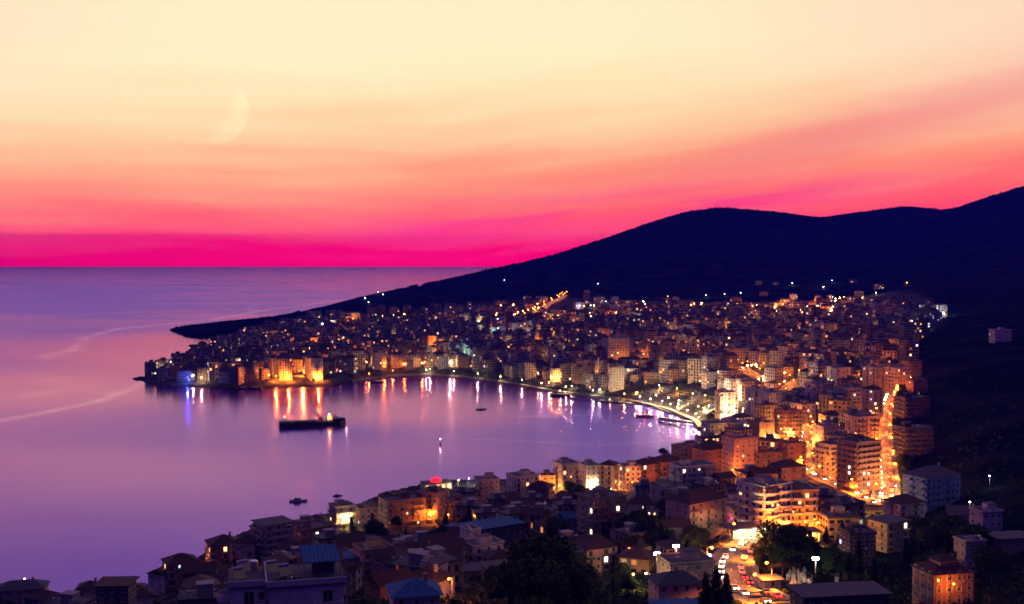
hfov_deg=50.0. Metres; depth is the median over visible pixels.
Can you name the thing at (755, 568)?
pavement
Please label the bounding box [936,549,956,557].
broadleaf tree
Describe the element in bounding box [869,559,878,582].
cypress tree
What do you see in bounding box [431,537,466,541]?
apartment block
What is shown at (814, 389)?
apartment building
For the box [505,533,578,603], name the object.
broadleaf tree
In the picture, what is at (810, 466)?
road
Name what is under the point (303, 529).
apartment building
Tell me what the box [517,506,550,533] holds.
apartment block
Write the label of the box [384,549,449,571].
apartment block
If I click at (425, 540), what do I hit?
apartment block
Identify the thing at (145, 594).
house
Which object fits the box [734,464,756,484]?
apartment block
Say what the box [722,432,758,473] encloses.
apartment building
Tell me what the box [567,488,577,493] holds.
broadleaf tree
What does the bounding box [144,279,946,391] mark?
distant town
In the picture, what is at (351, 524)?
conifer tree
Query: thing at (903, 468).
broadleaf tree
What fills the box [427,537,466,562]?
apartment block
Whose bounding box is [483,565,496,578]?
broadleaf tree
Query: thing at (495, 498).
apartment block
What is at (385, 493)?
apartment block
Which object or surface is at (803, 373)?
apartment block
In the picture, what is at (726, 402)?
apartment building
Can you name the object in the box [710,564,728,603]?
conifer tree
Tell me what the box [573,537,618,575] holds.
villa
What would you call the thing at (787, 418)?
apartment building
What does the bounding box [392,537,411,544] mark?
apartment block
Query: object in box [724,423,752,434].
apartment block
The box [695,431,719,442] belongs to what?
apartment block
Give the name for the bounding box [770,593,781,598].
car
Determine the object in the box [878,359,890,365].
apartment block
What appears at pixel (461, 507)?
apartment block
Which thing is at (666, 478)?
apartment block
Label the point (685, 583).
house
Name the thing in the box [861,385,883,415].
apartment building
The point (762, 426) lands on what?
apartment building
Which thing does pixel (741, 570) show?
car
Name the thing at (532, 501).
apartment block
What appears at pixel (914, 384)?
apartment building
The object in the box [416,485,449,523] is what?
apartment building
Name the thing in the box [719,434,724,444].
apartment block
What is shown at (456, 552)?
apartment block
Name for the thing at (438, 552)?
apartment block
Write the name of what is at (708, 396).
garden greenery
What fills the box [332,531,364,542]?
apartment block
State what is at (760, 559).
broadleaf tree
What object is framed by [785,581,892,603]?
warehouse
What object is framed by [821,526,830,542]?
conifer tree
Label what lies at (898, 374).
apartment building
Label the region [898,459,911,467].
broadleaf tree
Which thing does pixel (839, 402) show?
apartment block
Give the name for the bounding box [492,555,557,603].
broadleaf tree
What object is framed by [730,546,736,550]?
car
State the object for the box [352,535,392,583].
apartment building
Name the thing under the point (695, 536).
broadleaf tree
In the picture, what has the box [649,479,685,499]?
house
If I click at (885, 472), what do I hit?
road
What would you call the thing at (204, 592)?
apartment block
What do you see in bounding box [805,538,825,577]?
conifer tree
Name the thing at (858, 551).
cypress tree
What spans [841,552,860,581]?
broadleaf tree
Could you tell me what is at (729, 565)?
road
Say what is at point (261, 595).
window
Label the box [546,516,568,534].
broadleaf tree
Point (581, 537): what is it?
apartment block
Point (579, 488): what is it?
broadleaf tree
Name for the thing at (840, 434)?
apartment block
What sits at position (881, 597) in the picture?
window
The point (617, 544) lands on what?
apartment block
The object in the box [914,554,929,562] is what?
broadleaf tree
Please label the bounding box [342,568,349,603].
apartment block
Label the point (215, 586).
apartment block
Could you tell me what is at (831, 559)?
broadleaf tree
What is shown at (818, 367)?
apartment block
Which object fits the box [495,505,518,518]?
apartment block
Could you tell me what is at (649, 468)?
apartment building
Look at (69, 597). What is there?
apartment block
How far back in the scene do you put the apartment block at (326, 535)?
504.71 m
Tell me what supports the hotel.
on the ground
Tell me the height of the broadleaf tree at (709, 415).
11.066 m
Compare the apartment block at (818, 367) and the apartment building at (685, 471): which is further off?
the apartment block at (818, 367)
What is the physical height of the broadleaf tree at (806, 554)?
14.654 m
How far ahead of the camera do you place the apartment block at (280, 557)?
411.42 m
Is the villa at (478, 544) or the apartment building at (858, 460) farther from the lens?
the apartment building at (858, 460)
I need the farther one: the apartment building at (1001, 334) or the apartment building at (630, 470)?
the apartment building at (1001, 334)
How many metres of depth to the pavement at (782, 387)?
1035.19 m
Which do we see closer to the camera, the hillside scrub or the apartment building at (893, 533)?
the apartment building at (893, 533)
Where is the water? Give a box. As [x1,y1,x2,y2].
[0,267,700,592]
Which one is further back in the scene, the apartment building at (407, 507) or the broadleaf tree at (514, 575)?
the apartment building at (407, 507)
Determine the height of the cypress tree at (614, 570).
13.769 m
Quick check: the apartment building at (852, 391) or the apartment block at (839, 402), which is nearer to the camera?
the apartment block at (839, 402)
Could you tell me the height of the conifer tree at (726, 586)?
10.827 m
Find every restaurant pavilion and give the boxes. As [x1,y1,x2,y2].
[718,521,772,538]
[807,527,822,540]
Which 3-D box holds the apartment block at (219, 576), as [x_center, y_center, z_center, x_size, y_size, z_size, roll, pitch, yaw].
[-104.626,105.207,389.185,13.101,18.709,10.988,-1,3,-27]
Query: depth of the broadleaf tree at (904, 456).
650.47 m
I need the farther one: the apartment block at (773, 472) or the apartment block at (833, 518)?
the apartment block at (773, 472)
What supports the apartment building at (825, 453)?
on the ground
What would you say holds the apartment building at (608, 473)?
on the ground
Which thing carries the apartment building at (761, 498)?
on the ground
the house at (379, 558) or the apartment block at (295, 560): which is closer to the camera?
the house at (379, 558)
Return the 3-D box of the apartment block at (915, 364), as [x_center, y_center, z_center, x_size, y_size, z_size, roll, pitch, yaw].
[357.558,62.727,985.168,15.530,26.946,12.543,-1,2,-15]
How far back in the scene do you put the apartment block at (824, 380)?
934.59 m
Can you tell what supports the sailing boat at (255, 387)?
on the water
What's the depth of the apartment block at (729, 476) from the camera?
581.45 m
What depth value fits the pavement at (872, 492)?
576.93 m
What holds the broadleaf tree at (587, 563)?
on the ground
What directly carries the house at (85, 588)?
on the ground
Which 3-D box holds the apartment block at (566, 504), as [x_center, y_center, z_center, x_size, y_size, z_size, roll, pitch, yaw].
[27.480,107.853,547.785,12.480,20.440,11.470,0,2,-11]
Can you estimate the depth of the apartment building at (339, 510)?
590.43 m
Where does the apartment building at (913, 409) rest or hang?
on the ground
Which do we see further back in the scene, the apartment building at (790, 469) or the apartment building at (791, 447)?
the apartment building at (791, 447)
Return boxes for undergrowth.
[0,356,1023,603]
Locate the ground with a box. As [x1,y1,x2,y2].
[0,186,1023,603]
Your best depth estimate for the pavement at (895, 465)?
655.51 m
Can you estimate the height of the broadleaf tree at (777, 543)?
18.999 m
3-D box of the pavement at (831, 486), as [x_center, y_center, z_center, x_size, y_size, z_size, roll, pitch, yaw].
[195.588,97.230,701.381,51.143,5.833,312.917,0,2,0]
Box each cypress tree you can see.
[609,554,618,591]
[855,541,862,566]
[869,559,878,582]
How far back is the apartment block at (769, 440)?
680.50 m
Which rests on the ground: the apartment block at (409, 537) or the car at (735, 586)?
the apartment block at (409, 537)
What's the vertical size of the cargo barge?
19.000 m
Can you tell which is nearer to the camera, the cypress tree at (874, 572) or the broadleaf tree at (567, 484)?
the cypress tree at (874, 572)
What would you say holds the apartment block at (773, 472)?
on the ground
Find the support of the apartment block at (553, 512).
on the ground
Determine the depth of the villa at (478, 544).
415.60 m
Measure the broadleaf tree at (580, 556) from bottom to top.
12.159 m
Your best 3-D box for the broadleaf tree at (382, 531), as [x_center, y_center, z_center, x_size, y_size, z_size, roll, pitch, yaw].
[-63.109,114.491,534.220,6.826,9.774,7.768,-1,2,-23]
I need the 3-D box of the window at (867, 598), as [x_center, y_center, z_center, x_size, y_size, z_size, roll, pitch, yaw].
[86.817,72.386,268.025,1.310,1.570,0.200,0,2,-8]
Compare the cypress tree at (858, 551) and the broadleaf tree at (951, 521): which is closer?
the cypress tree at (858, 551)
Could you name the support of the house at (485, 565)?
on the ground
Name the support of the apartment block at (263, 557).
on the ground
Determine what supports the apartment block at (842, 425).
on the ground
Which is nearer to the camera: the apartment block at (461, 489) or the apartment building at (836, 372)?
the apartment block at (461, 489)
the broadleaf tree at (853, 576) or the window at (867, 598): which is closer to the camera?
the window at (867, 598)
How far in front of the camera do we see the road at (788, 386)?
1031.85 m
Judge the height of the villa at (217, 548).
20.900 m
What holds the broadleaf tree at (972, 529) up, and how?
on the ground
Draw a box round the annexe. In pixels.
[459,523,481,538]
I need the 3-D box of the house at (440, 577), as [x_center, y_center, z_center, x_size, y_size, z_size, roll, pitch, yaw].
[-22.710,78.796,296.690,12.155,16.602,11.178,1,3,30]
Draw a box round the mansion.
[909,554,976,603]
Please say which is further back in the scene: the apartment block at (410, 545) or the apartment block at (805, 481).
the apartment block at (805, 481)
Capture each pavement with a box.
[708,537,753,603]
[752,561,789,597]
[779,378,794,390]
[806,473,869,504]
[808,423,883,498]
[871,390,884,502]
[890,410,900,494]
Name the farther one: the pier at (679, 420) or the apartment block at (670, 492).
the pier at (679, 420)
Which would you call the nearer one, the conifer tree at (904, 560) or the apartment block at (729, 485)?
the conifer tree at (904, 560)
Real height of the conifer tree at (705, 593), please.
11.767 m
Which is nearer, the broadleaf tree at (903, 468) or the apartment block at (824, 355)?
the broadleaf tree at (903, 468)
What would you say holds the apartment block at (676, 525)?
on the ground
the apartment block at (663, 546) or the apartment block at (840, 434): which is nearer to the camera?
the apartment block at (663, 546)
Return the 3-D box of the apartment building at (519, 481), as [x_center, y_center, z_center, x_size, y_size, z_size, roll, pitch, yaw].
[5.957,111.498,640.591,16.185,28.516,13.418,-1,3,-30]
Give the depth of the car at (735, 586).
312.97 m
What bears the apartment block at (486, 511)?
on the ground
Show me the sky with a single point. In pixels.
(134, 133)
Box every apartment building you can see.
[251,515,295,561]
[293,517,333,544]
[327,499,355,528]
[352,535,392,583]
[356,499,378,524]
[378,490,426,527]
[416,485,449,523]
[447,493,484,519]
[473,472,499,497]
[506,468,538,494]
[526,480,556,502]
[539,469,555,493]
[552,457,578,492]
[577,487,626,534]
[578,459,598,489]
[598,459,619,490]
[619,460,641,490]
[635,456,659,481]
[650,454,680,480]
[663,487,728,539]
[669,458,717,489]
[671,440,700,460]
[692,439,722,472]
[715,388,738,418]
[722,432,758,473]
[736,474,792,531]
[745,385,766,415]
[749,417,774,436]
[755,446,782,466]
[759,388,785,407]
[769,457,805,480]
[773,405,802,439]
[777,436,807,464]
[791,400,816,423]
[791,480,818,527]
[804,379,832,402]
[812,420,839,446]
[814,437,836,476]
[827,364,850,385]
[834,383,864,410]
[836,434,881,492]
[838,522,876,566]
[844,411,880,439]
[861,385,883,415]
[862,363,884,389]
[865,514,912,552]
[884,363,910,393]
[891,420,933,463]
[893,392,930,423]
[902,462,961,512]
[906,377,927,394]
[925,311,941,323]
[989,326,1011,342]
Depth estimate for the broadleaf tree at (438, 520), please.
579.97 m
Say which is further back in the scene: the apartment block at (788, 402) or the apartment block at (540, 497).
the apartment block at (788, 402)
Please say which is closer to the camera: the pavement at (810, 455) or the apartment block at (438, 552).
the apartment block at (438, 552)
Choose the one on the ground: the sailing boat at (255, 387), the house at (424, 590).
the house at (424, 590)
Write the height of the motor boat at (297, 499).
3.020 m
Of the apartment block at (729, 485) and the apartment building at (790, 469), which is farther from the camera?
the apartment building at (790, 469)
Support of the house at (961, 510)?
on the ground
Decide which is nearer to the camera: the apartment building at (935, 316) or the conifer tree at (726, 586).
the conifer tree at (726, 586)
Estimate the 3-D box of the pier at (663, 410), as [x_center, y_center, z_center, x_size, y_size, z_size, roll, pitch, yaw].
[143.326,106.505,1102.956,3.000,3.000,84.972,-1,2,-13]
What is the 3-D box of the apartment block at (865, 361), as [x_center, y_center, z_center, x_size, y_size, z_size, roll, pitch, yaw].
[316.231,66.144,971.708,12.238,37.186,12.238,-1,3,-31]
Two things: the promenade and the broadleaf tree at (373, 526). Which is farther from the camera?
the promenade
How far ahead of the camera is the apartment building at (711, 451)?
674.49 m
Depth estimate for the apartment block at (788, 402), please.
872.86 m
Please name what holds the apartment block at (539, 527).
on the ground
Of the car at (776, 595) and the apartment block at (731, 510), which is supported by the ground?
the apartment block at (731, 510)
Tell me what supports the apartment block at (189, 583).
on the ground
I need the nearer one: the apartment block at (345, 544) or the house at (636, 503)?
the apartment block at (345, 544)
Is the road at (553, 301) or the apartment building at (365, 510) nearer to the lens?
the apartment building at (365, 510)
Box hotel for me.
[701,417,747,434]
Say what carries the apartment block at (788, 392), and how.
on the ground
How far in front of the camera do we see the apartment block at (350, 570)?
332.20 m
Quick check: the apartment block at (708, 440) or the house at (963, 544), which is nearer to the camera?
the house at (963, 544)
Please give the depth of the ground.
2451.24 m
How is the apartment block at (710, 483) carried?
on the ground
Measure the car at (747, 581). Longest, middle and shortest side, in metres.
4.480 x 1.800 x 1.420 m
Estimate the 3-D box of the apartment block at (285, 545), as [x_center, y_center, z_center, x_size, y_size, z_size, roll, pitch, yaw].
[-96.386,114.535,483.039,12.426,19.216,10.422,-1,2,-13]
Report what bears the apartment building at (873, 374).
on the ground
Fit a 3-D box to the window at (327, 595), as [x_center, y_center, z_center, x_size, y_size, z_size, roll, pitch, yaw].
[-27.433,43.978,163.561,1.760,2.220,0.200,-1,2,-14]
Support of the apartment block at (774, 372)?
on the ground
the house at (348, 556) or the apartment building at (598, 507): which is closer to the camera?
the house at (348, 556)
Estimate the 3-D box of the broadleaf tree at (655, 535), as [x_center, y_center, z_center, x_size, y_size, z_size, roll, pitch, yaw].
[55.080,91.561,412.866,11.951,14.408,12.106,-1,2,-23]
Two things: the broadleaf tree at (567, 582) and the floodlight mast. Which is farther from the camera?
the floodlight mast
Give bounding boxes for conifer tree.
[348,516,353,529]
[684,539,689,547]
[697,571,714,603]
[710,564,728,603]
[722,573,736,603]
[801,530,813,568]
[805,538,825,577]
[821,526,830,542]
[836,520,844,543]
[898,538,913,565]
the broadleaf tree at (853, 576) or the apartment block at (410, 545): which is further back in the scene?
the apartment block at (410, 545)
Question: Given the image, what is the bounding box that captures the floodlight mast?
[812,557,818,573]
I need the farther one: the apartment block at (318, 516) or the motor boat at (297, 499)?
the motor boat at (297, 499)
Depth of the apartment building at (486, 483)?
667.50 m
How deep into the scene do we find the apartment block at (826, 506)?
472.35 m
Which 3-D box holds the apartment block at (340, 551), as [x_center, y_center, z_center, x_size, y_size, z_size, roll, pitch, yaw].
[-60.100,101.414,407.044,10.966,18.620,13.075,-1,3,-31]
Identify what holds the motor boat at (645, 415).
on the water
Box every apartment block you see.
[38,590,97,603]
[136,583,150,587]
[177,580,216,603]
[179,561,220,589]
[183,573,220,589]
[188,584,223,589]
[204,571,228,582]
[215,583,229,603]
[259,550,287,564]
[265,551,295,564]
[278,540,307,550]
[287,546,298,555]
[291,557,301,564]
[293,514,317,523]
[310,514,327,519]
[311,528,344,544]
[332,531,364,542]
[333,541,358,547]
[337,547,352,559]
[341,560,363,589]
[341,564,357,596]
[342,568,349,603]
[363,534,395,541]
[378,491,395,495]
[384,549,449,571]
[388,535,421,543]
[391,548,422,558]
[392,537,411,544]
[393,541,420,548]
[406,545,461,591]
[413,530,432,539]
[417,542,455,549]
[421,537,430,543]
[423,531,459,537]
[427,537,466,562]
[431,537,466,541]
[445,547,465,587]
[448,526,459,534]
[449,485,473,495]
[455,497,487,522]
[466,487,481,496]
[471,504,500,520]
[481,549,510,560]
[484,492,507,507]
[490,491,518,496]
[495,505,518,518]
[498,495,522,506]
[499,501,527,510]
[508,498,536,505]
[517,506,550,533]
[519,491,544,502]
[528,502,557,519]
[532,517,549,536]
[544,497,574,506]
[552,496,577,519]
[554,490,577,500]
[559,529,580,544]
[569,533,603,539]
[604,538,619,555]
[609,521,649,552]
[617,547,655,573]
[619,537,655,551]
[629,478,653,496]
[651,477,680,483]
[654,538,682,560]
[660,518,692,538]
[666,486,687,496]
[690,476,726,494]
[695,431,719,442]
[700,439,719,443]
[710,471,736,483]
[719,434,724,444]
[723,480,736,494]
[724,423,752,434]
[727,487,736,492]
[727,503,736,530]
[731,413,753,420]
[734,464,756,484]
[737,377,755,400]
[751,467,779,477]
[754,400,776,420]
[758,434,782,448]
[764,364,783,385]
[765,380,780,388]
[782,397,809,406]
[784,387,803,394]
[785,391,803,399]
[797,368,807,386]
[797,479,818,487]
[803,375,824,386]
[808,358,832,377]
[814,350,831,361]
[814,399,818,420]
[816,486,837,506]
[816,505,860,538]
[818,410,838,421]
[819,390,844,412]
[819,501,854,510]
[820,493,865,524]
[821,378,833,389]
[821,416,838,424]
[823,430,851,439]
[828,395,851,412]
[838,407,861,429]
[840,375,859,385]
[840,422,844,429]
[850,367,859,379]
[850,369,858,381]
[860,355,878,385]
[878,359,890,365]
[899,357,921,378]
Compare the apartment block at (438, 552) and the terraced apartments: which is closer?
the terraced apartments
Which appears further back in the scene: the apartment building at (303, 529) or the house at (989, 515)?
the apartment building at (303, 529)
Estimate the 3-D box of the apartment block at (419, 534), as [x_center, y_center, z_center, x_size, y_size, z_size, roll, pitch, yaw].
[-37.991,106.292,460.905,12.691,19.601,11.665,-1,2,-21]
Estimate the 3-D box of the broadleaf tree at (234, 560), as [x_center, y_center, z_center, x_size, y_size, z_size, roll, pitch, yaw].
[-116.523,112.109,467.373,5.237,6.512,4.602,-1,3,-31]
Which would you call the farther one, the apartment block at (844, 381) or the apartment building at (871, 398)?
the apartment block at (844, 381)
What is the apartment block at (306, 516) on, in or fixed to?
on the ground
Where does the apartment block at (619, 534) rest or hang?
on the ground
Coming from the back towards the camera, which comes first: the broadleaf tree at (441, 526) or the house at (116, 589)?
the broadleaf tree at (441, 526)
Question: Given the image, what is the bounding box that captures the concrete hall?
[444,515,526,544]
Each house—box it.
[0,577,49,603]
[23,589,59,603]
[74,577,96,596]
[92,576,139,603]
[136,583,154,603]
[145,566,166,595]
[161,553,199,592]
[229,533,260,562]
[343,551,359,561]
[361,564,414,603]
[368,546,407,572]
[386,573,443,603]
[412,564,457,597]
[478,559,508,579]
[626,494,659,514]
[646,566,701,598]
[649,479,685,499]
[727,492,736,503]
[882,494,925,517]
[946,504,973,522]
[953,535,987,567]
[968,500,1003,530]
[985,530,1023,554]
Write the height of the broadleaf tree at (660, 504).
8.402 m
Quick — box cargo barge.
[279,409,345,427]
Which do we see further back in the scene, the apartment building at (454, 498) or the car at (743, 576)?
the apartment building at (454, 498)
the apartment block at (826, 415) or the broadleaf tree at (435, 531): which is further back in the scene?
the apartment block at (826, 415)
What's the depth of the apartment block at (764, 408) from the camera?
799.81 m
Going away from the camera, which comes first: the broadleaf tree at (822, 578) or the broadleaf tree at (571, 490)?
the broadleaf tree at (822, 578)
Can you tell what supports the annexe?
on the ground
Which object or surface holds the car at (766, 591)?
on the road at (729, 565)
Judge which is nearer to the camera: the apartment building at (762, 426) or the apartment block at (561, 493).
the apartment block at (561, 493)
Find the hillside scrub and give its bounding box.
[173,187,1023,402]
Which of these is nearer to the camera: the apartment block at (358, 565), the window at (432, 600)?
the window at (432, 600)
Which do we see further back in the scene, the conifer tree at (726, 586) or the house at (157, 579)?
the house at (157, 579)
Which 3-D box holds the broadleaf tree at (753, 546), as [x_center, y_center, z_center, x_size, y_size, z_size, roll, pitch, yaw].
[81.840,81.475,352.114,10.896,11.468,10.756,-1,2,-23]
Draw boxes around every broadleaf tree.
[232,558,241,565]
[363,518,384,534]
[375,527,388,535]
[389,516,401,529]
[428,528,442,533]
[434,518,441,526]
[437,523,444,531]
[459,514,469,522]
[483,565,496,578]
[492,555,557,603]
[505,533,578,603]
[529,560,597,603]
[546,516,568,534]
[562,481,574,489]
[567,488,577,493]
[568,550,587,564]
[573,484,585,491]
[580,561,598,577]
[614,513,640,527]
[617,562,631,579]
[617,573,639,595]
[622,534,642,543]
[630,514,662,531]
[632,511,650,517]
[643,527,676,548]
[655,500,664,513]
[679,524,711,547]
[706,412,714,419]
[749,541,767,567]
[752,549,772,571]
[755,521,805,574]
[783,558,795,568]
[786,535,821,572]
[787,523,807,535]
[810,573,835,582]
[818,546,848,575]
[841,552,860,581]
[844,572,867,581]
[896,453,908,461]
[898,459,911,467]
[898,465,911,474]
[899,462,911,466]
[906,514,930,527]
[909,527,918,547]
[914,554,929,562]
[915,523,952,551]
[930,514,969,549]
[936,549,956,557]
[949,523,991,545]
[969,544,1010,583]
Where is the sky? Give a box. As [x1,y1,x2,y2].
[0,0,1023,266]
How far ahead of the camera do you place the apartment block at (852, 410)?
752.29 m
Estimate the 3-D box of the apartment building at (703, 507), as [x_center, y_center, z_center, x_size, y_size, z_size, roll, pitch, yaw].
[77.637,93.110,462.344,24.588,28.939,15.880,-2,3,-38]
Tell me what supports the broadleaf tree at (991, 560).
on the ground
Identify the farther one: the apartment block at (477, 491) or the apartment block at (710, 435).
the apartment block at (710, 435)
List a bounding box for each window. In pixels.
[243,591,254,603]
[257,591,265,600]
[322,589,332,601]
[430,598,434,603]
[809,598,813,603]
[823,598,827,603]
[837,597,841,602]
[851,596,855,601]
[865,596,869,601]
[879,595,883,600]
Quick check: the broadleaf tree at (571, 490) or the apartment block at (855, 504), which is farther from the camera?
the broadleaf tree at (571, 490)
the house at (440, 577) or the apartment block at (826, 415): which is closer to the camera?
the house at (440, 577)
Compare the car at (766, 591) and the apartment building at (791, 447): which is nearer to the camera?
the car at (766, 591)
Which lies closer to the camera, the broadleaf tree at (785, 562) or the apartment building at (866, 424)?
the broadleaf tree at (785, 562)
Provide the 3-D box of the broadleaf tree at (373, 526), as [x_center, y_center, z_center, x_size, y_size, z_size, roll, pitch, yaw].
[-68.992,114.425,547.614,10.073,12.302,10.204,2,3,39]
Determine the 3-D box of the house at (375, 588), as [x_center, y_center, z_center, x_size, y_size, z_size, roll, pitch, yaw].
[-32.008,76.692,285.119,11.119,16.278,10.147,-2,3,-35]
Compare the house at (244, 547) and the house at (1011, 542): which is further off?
the house at (244, 547)
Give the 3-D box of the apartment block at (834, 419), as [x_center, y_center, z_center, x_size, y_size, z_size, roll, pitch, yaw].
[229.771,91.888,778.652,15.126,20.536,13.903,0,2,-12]
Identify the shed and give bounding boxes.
[463,562,480,578]
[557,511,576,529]
[647,598,701,603]
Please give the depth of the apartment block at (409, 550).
344.18 m
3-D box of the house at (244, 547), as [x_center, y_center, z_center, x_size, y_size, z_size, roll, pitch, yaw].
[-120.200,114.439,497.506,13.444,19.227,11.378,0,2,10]
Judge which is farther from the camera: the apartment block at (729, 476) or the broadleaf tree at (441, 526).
the apartment block at (729, 476)
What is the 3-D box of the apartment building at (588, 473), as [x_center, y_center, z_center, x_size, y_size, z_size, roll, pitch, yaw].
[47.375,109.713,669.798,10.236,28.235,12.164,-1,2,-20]
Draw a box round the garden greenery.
[256,289,923,453]
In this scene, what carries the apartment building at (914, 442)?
on the ground
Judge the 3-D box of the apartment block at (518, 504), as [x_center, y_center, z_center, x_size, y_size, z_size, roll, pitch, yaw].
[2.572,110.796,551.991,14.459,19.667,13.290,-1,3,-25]
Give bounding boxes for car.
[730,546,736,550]
[730,584,739,589]
[738,568,744,573]
[738,589,748,595]
[740,574,747,578]
[744,579,752,584]
[759,597,770,603]
[760,588,770,594]
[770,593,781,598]
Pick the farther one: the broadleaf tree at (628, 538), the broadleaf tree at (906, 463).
the broadleaf tree at (906, 463)
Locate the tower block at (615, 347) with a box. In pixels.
[601,336,633,359]
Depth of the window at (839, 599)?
267.03 m
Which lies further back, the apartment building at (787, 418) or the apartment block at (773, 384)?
the apartment block at (773, 384)
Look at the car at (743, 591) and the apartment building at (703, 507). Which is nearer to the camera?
the car at (743, 591)
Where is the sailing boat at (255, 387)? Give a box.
[247,380,261,388]
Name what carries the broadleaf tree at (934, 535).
on the ground
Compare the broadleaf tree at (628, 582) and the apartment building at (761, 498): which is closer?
the broadleaf tree at (628, 582)
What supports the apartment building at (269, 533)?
on the ground
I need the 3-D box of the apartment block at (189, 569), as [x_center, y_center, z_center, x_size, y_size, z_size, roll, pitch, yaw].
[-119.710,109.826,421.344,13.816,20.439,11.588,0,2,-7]
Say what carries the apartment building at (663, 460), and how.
on the ground
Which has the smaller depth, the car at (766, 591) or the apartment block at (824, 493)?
the car at (766, 591)
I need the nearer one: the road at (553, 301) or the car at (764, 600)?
the car at (764, 600)
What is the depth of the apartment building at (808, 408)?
844.25 m
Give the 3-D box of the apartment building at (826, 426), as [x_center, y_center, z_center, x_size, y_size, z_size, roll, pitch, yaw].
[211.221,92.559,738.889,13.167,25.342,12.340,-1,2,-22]
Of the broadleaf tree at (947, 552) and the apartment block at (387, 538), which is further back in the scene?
the apartment block at (387, 538)
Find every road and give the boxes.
[532,295,565,312]
[715,538,789,603]
[739,366,762,379]
[782,378,797,390]
[799,424,882,505]
[875,392,896,502]
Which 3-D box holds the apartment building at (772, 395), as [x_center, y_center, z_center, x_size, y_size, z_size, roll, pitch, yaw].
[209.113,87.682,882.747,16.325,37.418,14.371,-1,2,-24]
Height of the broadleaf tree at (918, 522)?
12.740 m
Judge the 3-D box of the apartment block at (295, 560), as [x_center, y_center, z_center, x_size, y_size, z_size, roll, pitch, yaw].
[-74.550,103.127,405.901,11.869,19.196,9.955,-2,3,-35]
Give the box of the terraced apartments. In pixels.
[217,543,346,603]
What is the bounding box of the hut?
[756,573,784,589]
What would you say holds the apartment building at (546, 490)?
on the ground
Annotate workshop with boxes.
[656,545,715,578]
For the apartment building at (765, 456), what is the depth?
657.95 m
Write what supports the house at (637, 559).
on the ground
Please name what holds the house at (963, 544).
on the ground
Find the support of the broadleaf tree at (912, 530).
on the ground
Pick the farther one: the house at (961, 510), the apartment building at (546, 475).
the apartment building at (546, 475)
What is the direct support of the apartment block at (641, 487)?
on the ground
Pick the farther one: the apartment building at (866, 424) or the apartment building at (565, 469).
the apartment building at (866, 424)
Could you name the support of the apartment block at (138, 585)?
on the ground
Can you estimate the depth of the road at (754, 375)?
1134.80 m
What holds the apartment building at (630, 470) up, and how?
on the ground
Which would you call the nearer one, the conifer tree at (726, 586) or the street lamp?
the conifer tree at (726, 586)
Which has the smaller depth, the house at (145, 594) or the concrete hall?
the house at (145, 594)
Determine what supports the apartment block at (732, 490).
on the ground
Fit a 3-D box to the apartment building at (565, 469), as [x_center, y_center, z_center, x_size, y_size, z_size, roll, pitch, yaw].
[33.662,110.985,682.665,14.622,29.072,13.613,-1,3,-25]
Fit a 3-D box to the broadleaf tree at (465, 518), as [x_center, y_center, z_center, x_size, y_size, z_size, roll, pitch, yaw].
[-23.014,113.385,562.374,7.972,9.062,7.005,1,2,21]
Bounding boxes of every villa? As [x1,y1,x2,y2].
[204,531,237,563]
[465,532,504,562]
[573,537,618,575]
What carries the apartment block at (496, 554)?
on the ground
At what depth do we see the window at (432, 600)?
226.18 m
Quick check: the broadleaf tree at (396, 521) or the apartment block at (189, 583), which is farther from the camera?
the broadleaf tree at (396, 521)
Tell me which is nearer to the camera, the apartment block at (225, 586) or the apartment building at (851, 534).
the apartment block at (225, 586)
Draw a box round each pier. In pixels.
[566,393,625,401]
[651,406,671,412]
[658,417,692,422]
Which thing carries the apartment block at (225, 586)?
on the ground
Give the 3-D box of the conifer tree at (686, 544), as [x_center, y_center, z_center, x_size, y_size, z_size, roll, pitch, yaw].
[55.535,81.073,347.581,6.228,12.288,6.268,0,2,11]
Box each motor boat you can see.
[289,497,306,501]
[549,391,570,395]
[636,413,653,416]
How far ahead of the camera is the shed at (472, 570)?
379.64 m
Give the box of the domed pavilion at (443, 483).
[420,477,452,488]
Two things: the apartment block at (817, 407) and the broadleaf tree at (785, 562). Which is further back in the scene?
the apartment block at (817, 407)
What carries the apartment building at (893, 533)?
on the ground
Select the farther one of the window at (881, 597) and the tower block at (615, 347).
the tower block at (615, 347)
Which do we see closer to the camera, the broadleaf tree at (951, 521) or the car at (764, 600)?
the car at (764, 600)
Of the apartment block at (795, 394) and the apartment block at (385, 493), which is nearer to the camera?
the apartment block at (385, 493)
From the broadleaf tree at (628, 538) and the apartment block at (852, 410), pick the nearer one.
the broadleaf tree at (628, 538)
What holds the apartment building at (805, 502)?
on the ground
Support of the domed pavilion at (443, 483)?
on the ground
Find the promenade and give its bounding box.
[352,374,700,428]
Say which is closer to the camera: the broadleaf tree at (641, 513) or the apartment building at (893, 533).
the apartment building at (893, 533)
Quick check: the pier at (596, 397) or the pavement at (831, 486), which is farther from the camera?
the pier at (596, 397)
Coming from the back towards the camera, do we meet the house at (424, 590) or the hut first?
the hut
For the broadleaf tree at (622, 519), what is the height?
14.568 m

